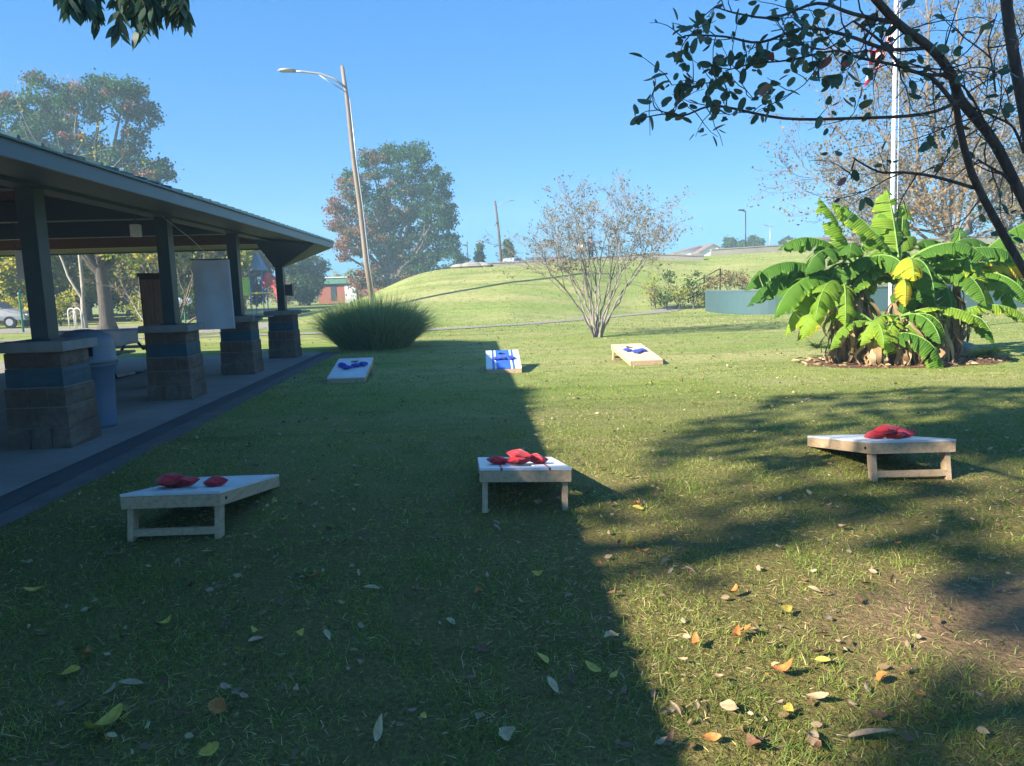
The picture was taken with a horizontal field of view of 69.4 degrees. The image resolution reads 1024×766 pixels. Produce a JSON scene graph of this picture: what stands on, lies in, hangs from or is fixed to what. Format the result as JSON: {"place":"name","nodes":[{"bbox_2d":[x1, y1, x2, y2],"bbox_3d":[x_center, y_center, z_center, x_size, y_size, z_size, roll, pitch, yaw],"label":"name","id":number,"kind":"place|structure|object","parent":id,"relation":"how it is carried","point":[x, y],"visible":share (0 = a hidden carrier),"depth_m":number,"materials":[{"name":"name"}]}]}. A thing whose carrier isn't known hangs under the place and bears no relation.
{"place":"outdoors","nodes":[
{"label":"outdoors","id":0,"kind":"place"},
{"bbox_2d":[0,323,298,333],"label":"road","id":1,"kind":"structure","parent":0,"point":[28,330],"depth_m":36.00,"materials":[{"name":"asphalt"}]},
{"bbox_2d":[17,292,24,331],"bbox_3d":[-22.951,-3.310,34.577,0.180,1.900,0.171,-2,8,0],"label":"green post","id":2,"kind":"object","parent":1,"relation":"on","point":[20,307],"visible":0.95,"depth_m":34.55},
{"bbox_2d":[2,76,153,327],"bbox_3d":[-22.396,-8.737,36.389,8.209,12.163,3.905,-2,8,0],"label":"pale trunk tree","id":3,"kind":"object","parent":1,"relation":"on","point":[81,294],"visible":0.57,"depth_m":37.20,"materials":[{"name":"grey plant"}]},
{"bbox_2d":[81,253,181,320],"bbox_3d":[-19.208,-5.737,37.613,4.864,5.748,2.658,-3,8,-12],"label":"forked tree","id":4,"kind":"object","parent":1,"relation":"on","point":[129,299],"visible":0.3,"depth_m":37.66,"materials":[{"name":"green plant"}]},
{"bbox_2d":[0,352,321,495],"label":"pavement","id":5,"kind":"structure","parent":0,"point":[138,412],"depth_m":9.61,"materials":[{"name":"concrete"}]},
{"bbox_2d":[59,329,117,427],"bbox_3d":[-4.934,-0.057,8.597,0.670,1.138,0.670,-5,8,-23],"label":"litter bin","id":6,"kind":"object","parent":5,"relation":"on","point":[103,358],"visible":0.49,"depth_m":8.48,"materials":[{"name":"plastic"}]},
{"bbox_2d":[115,341,146,378],"bbox_3d":[-7.870,-0.564,14.116,1.800,0.867,1.809,-2,8,-5],"label":"picnic table","id":7,"kind":"object","parent":5,"relation":"on","point":[123,351],"visible":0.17,"depth_m":14.04,"materials":[{"name":"metal"}]},
{"bbox_2d":[59,328,137,345],"bbox_3d":[-7.891,-0.854,14.036,1.830,0.288,0.821,-2,8,-5],"label":"tablecloth","id":8,"kind":"object","parent":7,"relation":"on","point":[122,337],"visible":0.39,"depth_m":13.74,"materials":[{"name":"white fabric"}]},
{"bbox_2d":[137,273,163,357],"bbox_3d":[-5.831,-0.868,12.195,0.421,1.860,0.445,-4,8,-17],"label":"wooden cabinet","id":9,"kind":"object","parent":5,"relation":"on","point":[151,301],"visible":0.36,"depth_m":11.93,"materials":[{"name":"brown wood"}]},
{"bbox_2d":[0,131,334,449],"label":"park pavilion","id":10,"kind":"structure","parent":5,"relation":"on","point":[54,201],"depth_m":10.25,"materials":[{"name":"concrete"}]},
{"bbox_2d":[12,222,24,278],"bbox_3d":[-6.957,-1.884,10.537,0.300,0.803,0.021,-2,8,0],"label":"hanging sign","id":11,"kind":"object","parent":10,"relation":"hanging from","point":[19,264],"visible":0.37,"depth_m":10.56,"materials":[{"name":"white fabric"}]},
{"bbox_2d":[190,229,235,329],"bbox_3d":[-5.172,-1.777,12.758,0.680,1.700,0.046,-2,8,-6],"label":"hanging sheet","id":12,"kind":"object","parent":10,"relation":"hanging from","point":[213,296],"visible":0.98,"depth_m":12.79,"materials":[{"name":"white fabric"}]},
{"bbox_2d":[0,306,683,341],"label":"path","id":13,"kind":"structure","parent":0,"point":[664,309],"depth_m":29.58,"materials":[{"name":"concrete"}]},
{"bbox_2d":[69,251,252,322],"bbox_3d":[-12.275,-3.885,26.008,5.620,4.705,4.192,-6,9,-31],"label":"bare tree","id":14,"kind":"object","parent":13,"relation":"on","point":[186,298],"visible":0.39,"depth_m":26.82,"materials":[{"name":"grey plant"}]},
{"bbox_2d":[298,282,449,349],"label":"ornamental grass","id":15,"kind":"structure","parent":0,"point":[375,325],"depth_m":18.56,"materials":[{"name":"plant"}]},
{"bbox_2d":[0,243,1023,765],"bbox_3d":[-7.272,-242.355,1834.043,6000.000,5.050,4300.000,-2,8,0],"label":"ground","id":16,"kind":"structure","parent":0,"point":[1002,607],"depth_m":4.08,"materials":[{"name":"plant"}]},
{"bbox_2d":[0,289,27,325],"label":"bush","id":17,"kind":"object","parent":16,"relation":"on","point":[12,301],"visible":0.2,"depth_m":43.40,"materials":[{"name":"green plant"}]},
{"bbox_2d":[0,302,29,327],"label":"parked car","id":18,"kind":"object","parent":16,"relation":"on","point":[10,316],"visible":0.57,"depth_m":40.12,"materials":[{"name":"white paint"}]},
{"bbox_2d":[24,284,80,325],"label":"bush","id":19,"kind":"object","parent":16,"relation":"on","point":[61,306],"visible":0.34,"depth_m":41.66,"materials":[{"name":"green plant"}]},
{"bbox_2d":[0,255,112,301],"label":"autumn tree","id":20,"kind":"object","parent":16,"relation":"on","point":[9,279],"visible":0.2,"depth_m":44.17,"materials":[{"name":"green plant"}]},
{"bbox_2d":[0,67,184,317],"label":"oak tree","id":21,"kind":"object","parent":16,"relation":"on","point":[37,120],"visible":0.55,"depth_m":55.15,"materials":[{"name":"green plant"}]},
{"bbox_2d":[56,282,131,318],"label":"autumn tree","id":22,"kind":"object","parent":16,"relation":"on","point":[89,303],"visible":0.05,"depth_m":53.45,"materials":[{"name":"green plant"}]},
{"bbox_2d":[83,702,129,728],"bbox_3d":[-1.409,1.164,2.574,0.071,0.058,0.189,7,2,19],"label":"fallen leaf","id":23,"kind":"object","parent":16,"relation":"on","point":[111,716],"visible":1,"depth_m":2.59,"materials":[{"name":"plant"}]},
{"bbox_2d":[56,253,157,328],"bbox_3d":[-19.272,-6.101,34.632,7.665,7.266,5.969,-2,8,0],"label":"dark trunk tree","id":24,"kind":"object","parent":16,"relation":"on","point":[100,265],"visible":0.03,"depth_m":34.42,"materials":[{"name":"grey plant"}]},
{"bbox_2d":[67,253,158,320],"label":"autumn tree","id":25,"kind":"object","parent":16,"relation":"on","point":[113,276],"visible":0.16,"depth_m":46.17,"materials":[{"name":"green plant"}]},
{"bbox_2d":[53,0,195,49],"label":"overhanging tree","id":26,"kind":"object","parent":16,"relation":"on","point":[144,17],"visible":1,"depth_m":3.33,"materials":[{"name":"green plant"}]},
{"bbox_2d":[120,291,142,321],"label":"bush","id":27,"kind":"object","parent":16,"relation":"on","point":[130,306],"visible":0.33,"depth_m":44.44,"materials":[{"name":"green plant"}]},
{"bbox_2d":[119,678,147,683],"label":"fallen leaf","id":28,"kind":"object","parent":16,"relation":"on","point":[131,681],"visible":1,"depth_m":2.85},
{"bbox_2d":[0,352,328,512],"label":"asphalt strip","id":29,"kind":"object","parent":16,"relation":"on","point":[22,494],"visible":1,"depth_m":7.30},
{"bbox_2d":[0,352,338,527],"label":"gravel edging","id":30,"kind":"object","parent":16,"relation":"on","point":[18,511],"visible":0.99,"depth_m":7.01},
{"bbox_2d":[177,278,194,319],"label":"bush","id":31,"kind":"object","parent":16,"relation":"on","point":[180,292],"visible":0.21,"depth_m":45.62,"materials":[{"name":"green plant"}]},
{"bbox_2d":[138,210,259,307],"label":"autumn tree","id":32,"kind":"object","parent":16,"relation":"on","point":[187,263],"visible":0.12,"depth_m":47.84,"materials":[{"name":"green plant"}]},
{"bbox_2d":[120,474,279,541],"bbox_3d":[-2.108,0.746,5.151,0.624,0.303,1.205,-2,8,-1],"label":"cornhole board","id":33,"kind":"object","parent":16,"relation":"on","point":[199,493],"visible":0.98,"depth_m":4.58,"materials":[{"name":"white wood"}]},
{"bbox_2d":[170,476,199,486],"bbox_3d":[-2.167,0.651,4.898,0.148,0.072,0.148,-15,-9,30],"label":"bean bag","id":34,"kind":"object","parent":33,"relation":"on","point":[186,481],"visible":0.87,"depth_m":4.86,"materials":[{"name":"red fabric"}]},
{"bbox_2d":[155,472,182,484],"bbox_3d":[-2.227,0.623,4.802,0.147,0.070,0.147,-8,10,-40],"label":"bean bag","id":35,"kind":"object","parent":34,"relation":"on","point":[170,478],"visible":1,"depth_m":4.76,"materials":[{"name":"red fabric"}]},
{"bbox_2d":[203,475,227,486],"bbox_3d":[-1.957,0.648,4.881,0.148,0.072,0.148,-6,-2,-30],"label":"bean bag","id":36,"kind":"object","parent":33,"relation":"on","point":[214,481],"visible":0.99,"depth_m":4.84,"materials":[{"name":"red fabric"}]},
{"bbox_2d":[195,741,218,756],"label":"fallen leaf","id":37,"kind":"object","parent":16,"relation":"on","point":[210,749],"visible":1,"depth_m":2.41,"materials":[{"name":"plant"}]},
{"bbox_2d":[206,697,226,713],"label":"fallen leaf","id":38,"kind":"object","parent":16,"relation":"on","point":[216,704],"visible":1,"depth_m":2.66,"materials":[{"name":"plant"}]},
{"bbox_2d":[241,250,274,309],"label":"autumn tree","id":39,"kind":"object","parent":16,"relation":"on","point":[257,274],"visible":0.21,"depth_m":67.14,"materials":[{"name":"plant"}]},
{"bbox_2d":[242,251,276,314],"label":"playground set","id":40,"kind":"object","parent":16,"relation":"on","point":[267,277],"visible":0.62,"depth_m":49.09,"materials":[{"name":"plastic"}]},
{"bbox_2d":[265,277,295,305],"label":"bush","id":41,"kind":"object","parent":16,"relation":"on","point":[274,297],"visible":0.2,"depth_m":79.26,"materials":[{"name":"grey plant"}]},
{"bbox_2d":[284,254,332,304],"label":"autumn tree","id":42,"kind":"object","parent":16,"relation":"on","point":[306,275],"visible":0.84,"depth_m":81.86,"materials":[{"name":"green plant"}]},
{"bbox_2d":[277,65,374,303],"bbox_3d":[-8.327,-8.654,33.572,3.862,10.962,0.419,-2,8,-4],"label":"street light pole","id":43,"kind":"object","parent":16,"relation":"on","point":[367,267],"visible":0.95,"depth_m":33.43,"materials":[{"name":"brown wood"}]},
{"bbox_2d":[327,357,373,383],"bbox_3d":[-2.739,-0.219,12.620,0.624,0.303,1.204,-2,8,-3],"label":"cornhole board","id":44,"kind":"object","parent":16,"relation":"on","point":[337,374],"visible":0.9,"depth_m":12.33,"materials":[{"name":"white wood"}]},
{"bbox_2d":[319,275,388,303],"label":"brick hut","id":45,"kind":"object","parent":16,"relation":"on","point":[336,286],"visible":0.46,"depth_m":89.22,"materials":[{"name":"red brick"}]},
{"bbox_2d":[344,285,356,302],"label":"door","id":46,"kind":"structure","parent":45,"relation":"in","point":[347,291],"depth_m":89.23,"materials":[{"name":"white paint"}]},
{"bbox_2d":[373,713,382,747],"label":"fallen leaf","id":47,"kind":"object","parent":16,"relation":"on","point":[378,729],"visible":1,"depth_m":2.49,"materials":[{"name":"plant"}]},
{"bbox_2d":[321,139,470,292],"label":"maple tree","id":48,"kind":"object","parent":16,"relation":"on","point":[393,265],"visible":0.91,"depth_m":72.81,"materials":[{"name":"green plant"}]},
{"bbox_2d":[472,242,486,261],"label":"upright tree","id":49,"kind":"object","parent":16,"relation":"on","point":[479,256],"visible":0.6,"depth_m":82.41,"materials":[{"name":"green plant"}]},
{"bbox_2d":[485,350,521,373],"bbox_3d":[-0.163,-0.388,13.315,0.624,0.303,1.205,-2,8,-2],"label":"cornhole board","id":50,"kind":"object","parent":16,"relation":"on","point":[493,366],"visible":0.98,"depth_m":13.01,"materials":[{"name":"blue wood"}]},
{"bbox_2d":[494,200,513,261],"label":"utility pole","id":51,"kind":"object","parent":16,"relation":"on","point":[499,238],"visible":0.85,"depth_m":58.85,"materials":[{"name":"metal"}]},
{"bbox_2d":[498,724,515,740],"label":"fallen leaf","id":52,"kind":"object","parent":16,"relation":"on","point":[505,733],"visible":1,"depth_m":2.45,"materials":[{"name":"plant"}]},
{"bbox_2d":[502,239,516,258],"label":"upright tree","id":53,"kind":"object","parent":16,"relation":"on","point":[504,242],"visible":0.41,"depth_m":84.46,"materials":[{"name":"green plant"}]},
{"bbox_2d":[1,293,1023,765],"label":"leaf litter","id":54,"kind":"object","parent":16,"relation":"on","point":[401,723],"visible":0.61,"depth_m":3.62,"materials":[{"name":"plant"}]},
{"bbox_2d":[478,457,571,512],"bbox_3d":[0.056,0.635,5.497,0.624,0.303,1.204,0,7,-3],"label":"cornhole board","id":55,"kind":"object","parent":16,"relation":"on","point":[551,469],"visible":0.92,"depth_m":4.91,"materials":[{"name":"white wood"}]},
{"bbox_2d":[486,455,506,464],"bbox_3d":[-0.100,0.550,5.258,0.148,0.075,0.148,1,-2,-15],"label":"bean bag","id":56,"kind":"object","parent":55,"relation":"on","point":[496,460],"visible":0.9,"depth_m":5.21,"materials":[{"name":"red fabric"}]},
{"bbox_2d":[505,457,530,464],"bbox_3d":[0.043,0.544,5.204,0.148,0.076,0.148,-10,-6,40],"label":"bean bag","id":57,"kind":"object","parent":55,"relation":"on","point":[516,460],"visible":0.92,"depth_m":5.16,"materials":[{"name":"red fabric"}]},
{"bbox_2d":[507,449,531,457],"bbox_3d":[0.052,0.503,5.220,0.148,0.072,0.148,5,0,-26],"label":"bean bag","id":58,"kind":"object","parent":57,"relation":"on","point":[521,453],"visible":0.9,"depth_m":5.18,"materials":[{"name":"red fabric"}]},
{"bbox_2d":[530,453,547,463],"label":"bean bag","id":59,"kind":"object","parent":55,"relation":"on","point":[537,458],"visible":0.81,"depth_m":5.26,"materials":[{"name":"red fabric"}]},
{"bbox_2d":[547,676,558,693],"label":"fallen leaf","id":60,"kind":"object","parent":16,"relation":"on","point":[553,684],"visible":1,"depth_m":2.74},
{"bbox_2d":[476,167,702,336],"bbox_3d":[2.121,-3.599,20.260,6.213,4.753,3.864,-2,8,0],"label":"multi stem tree","id":61,"kind":"object","parent":16,"relation":"on","point":[594,329],"visible":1,"depth_m":20.17,"materials":[{"name":"brown plant"}]},
{"bbox_2d":[490,253,703,265],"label":"crest wall","id":62,"kind":"structure","parent":16,"relation":"on","point":[682,257],"depth_m":46.90,"materials":[{"name":"concrete"}]},
{"bbox_2d":[611,343,662,365],"bbox_3d":[2.331,-0.540,13.902,0.624,0.303,1.205,-3,8,-9],"label":"cornhole board","id":63,"kind":"object","parent":16,"relation":"on","point":[647,357],"visible":0.94,"depth_m":13.68,"materials":[{"name":"white wood"}]},
{"bbox_2d":[639,274,669,308],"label":"garden shrub","id":64,"kind":"object","parent":16,"relation":"on","point":[652,298],"visible":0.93,"depth_m":36.12,"materials":[{"name":"green plant"}]},
{"bbox_2d":[648,269,676,308],"bbox_3d":[7.346,-4.591,36.261,1.491,2.001,1.237,-8,10,-39],"label":"garden shrub","id":65,"kind":"object","parent":16,"relation":"on","point":[665,299],"visible":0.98,"depth_m":36.18,"materials":[{"name":"green plant"}]},
{"bbox_2d":[665,281,691,308],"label":"garden shrub","id":66,"kind":"object","parent":16,"relation":"on","point":[678,301],"visible":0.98,"depth_m":36.22,"materials":[{"name":"green plant"}]},
{"bbox_2d":[669,245,707,254],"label":"long house","id":67,"kind":"structure","parent":16,"relation":"on","point":[688,251],"depth_m":128.24,"materials":[{"name":"white paint"}]},
{"bbox_2d":[681,269,710,309],"bbox_3d":[8.989,-4.599,36.321,1.505,1.980,1.452,-2,8,0],"label":"garden shrub","id":68,"kind":"object","parent":16,"relation":"on","point":[693,294],"visible":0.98,"depth_m":36.23,"materials":[{"name":"green plant"}]},
{"bbox_2d":[691,281,717,305],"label":"garden shrub","id":69,"kind":"object","parent":16,"relation":"on","point":[701,297],"visible":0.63,"depth_m":36.18,"materials":[{"name":"green plant"}]},
{"bbox_2d":[691,243,721,255],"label":"house","id":70,"kind":"structure","parent":16,"relation":"on","point":[706,252],"depth_m":123.36,"materials":[{"name":"white paint"}]},
{"bbox_2d":[701,732,720,740],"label":"fallen leaf","id":71,"kind":"object","parent":16,"relation":"on","point":[712,736],"visible":1,"depth_m":2.40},
{"bbox_2d":[697,273,727,301],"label":"garden shrub","id":72,"kind":"object","parent":16,"relation":"on","point":[712,280],"visible":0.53,"depth_m":35.97,"materials":[{"name":"plant"}]},
{"bbox_2d":[709,265,739,289],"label":"garden shrub","id":73,"kind":"object","parent":16,"relation":"on","point":[728,276],"visible":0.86,"depth_m":38.63,"materials":[{"name":"green plant"}]},
{"bbox_2d":[720,699,738,710],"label":"fallen leaf","id":74,"kind":"object","parent":16,"relation":"on","point":[728,704],"visible":1,"depth_m":2.56,"materials":[{"name":"plant"}]},
{"bbox_2d":[721,235,738,247],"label":"skyline tree","id":75,"kind":"object","parent":16,"relation":"on","point":[729,242],"visible":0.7,"depth_m":109.83,"materials":[{"name":"green plant"}]},
{"bbox_2d":[729,269,753,289],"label":"garden shrub","id":76,"kind":"object","parent":16,"relation":"on","point":[742,280],"visible":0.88,"depth_m":38.54,"materials":[{"name":"plant"}]},
{"bbox_2d":[746,733,760,749],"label":"fallen leaf","id":77,"kind":"object","parent":16,"relation":"on","point":[751,740],"visible":1,"depth_m":2.37,"materials":[{"name":"plant"}]},
{"bbox_2d":[743,234,765,246],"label":"skyline tree","id":78,"kind":"object","parent":16,"relation":"on","point":[753,240],"visible":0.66,"depth_m":109.81,"materials":[{"name":"green plant"}]},
{"bbox_2d":[765,658,792,673],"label":"fallen leaf","id":79,"kind":"object","parent":16,"relation":"on","point":[785,666],"visible":1,"depth_m":2.79,"materials":[{"name":"plant"}]},
{"bbox_2d":[807,730,818,746],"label":"fallen leaf","id":80,"kind":"object","parent":16,"relation":"on","point":[812,740],"visible":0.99,"depth_m":2.38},
{"bbox_2d":[802,692,828,698],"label":"fallen leaf","id":81,"kind":"object","parent":16,"relation":"on","point":[817,695],"visible":1,"depth_m":2.61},
{"bbox_2d":[629,0,1023,277],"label":"magnolia tree","id":82,"kind":"object","parent":16,"relation":"on","point":[957,99],"visible":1,"depth_m":4.14,"materials":[{"name":"green plant"}]},
{"bbox_2d":[705,284,1023,314],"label":"green wall","id":83,"kind":"structure","parent":16,"relation":"on","point":[728,301],"depth_m":31.01,"materials":[{"name":"paint"}]},
{"bbox_2d":[836,728,893,736],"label":"fallen leaf","id":84,"kind":"object","parent":16,"relation":"on","point":[863,732],"visible":1,"depth_m":2.39,"materials":[{"name":"plant"}]},
{"bbox_2d":[710,236,1023,255],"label":"crest wall","id":85,"kind":"structure","parent":16,"relation":"on","point":[746,250],"depth_m":51.29,"materials":[{"name":"concrete"}]},
{"bbox_2d":[807,434,955,481],"bbox_3d":[2.925,0.486,5.974,0.624,0.303,1.205,-2,8,1],"label":"cornhole board","id":86,"kind":"object","parent":16,"relation":"on","point":[873,447],"visible":0.94,"depth_m":5.40,"materials":[{"name":"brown wood"}]},
{"bbox_2d":[864,430,886,438],"bbox_3d":[2.819,0.400,5.713,0.148,0.076,0.148,-10,-2,-11],"label":"bean bag","id":87,"kind":"object","parent":86,"relation":"on","point":[873,434],"visible":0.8,"depth_m":5.67,"materials":[{"name":"red fabric"}]},
{"bbox_2d":[873,424,899,433],"bbox_3d":[2.866,0.352,5.657,0.148,0.072,0.148,-6,-3,-28],"label":"bean bag","id":88,"kind":"object","parent":87,"relation":"on","point":[885,429],"visible":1,"depth_m":5.62,"materials":[{"name":"red fabric"}]},
{"bbox_2d":[886,431,905,438],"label":"bean bag","id":89,"kind":"object","parent":86,"relation":"on","point":[897,435],"visible":0.72,"depth_m":5.64,"materials":[{"name":"red fabric"}]},
{"bbox_2d":[897,428,916,437],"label":"bean bag","id":90,"kind":"object","parent":86,"relation":"on","point":[908,432],"visible":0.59,"depth_m":5.71,"materials":[{"name":"red fabric"}]},
{"bbox_2d":[746,0,1023,268],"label":"sparse autumn tree","id":91,"kind":"object","parent":16,"relation":"on","point":[945,212],"visible":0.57,"depth_m":36.27,"materials":[{"name":"brown plant"}]},
{"bbox_2d":[888,0,899,323],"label":"flagpole","id":92,"kind":"object","parent":16,"relation":"on","point":[893,140],"visible":0.56,"depth_m":17.86,"materials":[{"name":"white metal"}]},
{"bbox_2d":[864,24,892,86],"bbox_3d":[8.720,-7.902,17.604,0.769,1.686,0.173,-3,8,-11],"label":"flag","id":93,"kind":"object","parent":92,"relation":"hanging from","point":[867,80],"visible":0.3,"depth_m":17.60,"materials":[{"name":"fabric"}]},
{"bbox_2d":[791,353,1012,367],"bbox_3d":[6.782,-0.399,12.839,3.610,0.024,2.109,-2,8,0],"label":"mulch bed","id":94,"kind":"object","parent":16,"relation":"on","point":[856,364],"visible":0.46,"depth_m":12.31,"materials":[{"name":"wood"}]},
{"bbox_2d":[745,261,877,363],"bbox_3d":[5.192,-1.211,12.729,2.341,1.771,1.668,0,8,13],"label":"banana plant","id":95,"kind":"object","parent":94,"relation":"on","point":[811,300],"visible":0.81,"depth_m":12.45,"materials":[{"name":"green plant"}]},
{"bbox_2d":[778,199,911,360],"bbox_3d":[5.864,-1.784,12.704,2.435,2.887,1.453,-2,8,0],"label":"banana plant","id":96,"kind":"object","parent":94,"relation":"on","point":[837,248],"visible":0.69,"depth_m":12.73,"materials":[{"name":"green plant"}]},
{"bbox_2d":[824,311,943,368],"bbox_3d":[6.034,-0.701,12.239,1.671,1.028,1.452,-2,8,0],"label":"banana plant","id":97,"kind":"object","parent":94,"relation":"on","point":[872,353],"visible":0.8,"depth_m":12.02,"materials":[{"name":"green plant"}]},
{"bbox_2d":[831,188,989,358],"bbox_3d":[6.688,-1.838,12.486,2.436,2.994,1.798,-2,8,0],"label":"banana plant","id":98,"kind":"object","parent":94,"relation":"on","point":[867,277],"visible":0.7,"depth_m":12.57,"materials":[{"name":"green plant"}]},
{"bbox_2d":[858,257,989,364],"bbox_3d":[6.559,-1.136,11.905,1.658,1.781,1.196,-4,8,-20],"label":"banana plant","id":99,"kind":"object","parent":94,"relation":"on","point":[928,320],"visible":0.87,"depth_m":11.93,"materials":[{"name":"green plant"}]},
{"bbox_2d":[862,235,1023,356],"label":"banana plant","id":100,"kind":"object","parent":94,"relation":"on","point":[952,271],"visible":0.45,"depth_m":12.42,"materials":[{"name":"green plant"}]},
{"bbox_2d":[885,304,1023,361],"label":"banana plant","id":101,"kind":"object","parent":94,"relation":"on","point":[948,348],"visible":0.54,"depth_m":12.28,"materials":[{"name":"green plant"}]},
{"bbox_2d":[916,223,1023,353],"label":"banana plant","id":102,"kind":"object","parent":94,"relation":"on","point":[1006,288],"visible":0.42,"depth_m":12.89,"materials":[{"name":"green plant"}]},
{"bbox_2d":[961,346,1010,357],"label":"spiky plant","id":103,"kind":"object","parent":94,"relation":"on","point":[991,351],"visible":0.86,"depth_m":12.96,"materials":[{"name":"green plant"}]},
{"bbox_2d":[962,140,1022,246],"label":"leafy tree","id":104,"kind":"object","parent":16,"relation":"on","point":[1009,228],"visible":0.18,"depth_m":43.37,"materials":[{"name":"brown plant"}]},
{"bbox_2d":[0,0,1023,292],"label":"sky","id":105,"kind":"structure","parent":0,"point":[507,96],"materials":[{"name":"blue"}]},
{"bbox_2d":[958,341,978,352],"bbox_3d":[8.400,-0.667,13.788,0.548,0.264,0.414,-2,8,0],"label":"rock","id":106,"kind":"object","parent":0,"point":[967,347],"visible":0.32,"depth_m":13.63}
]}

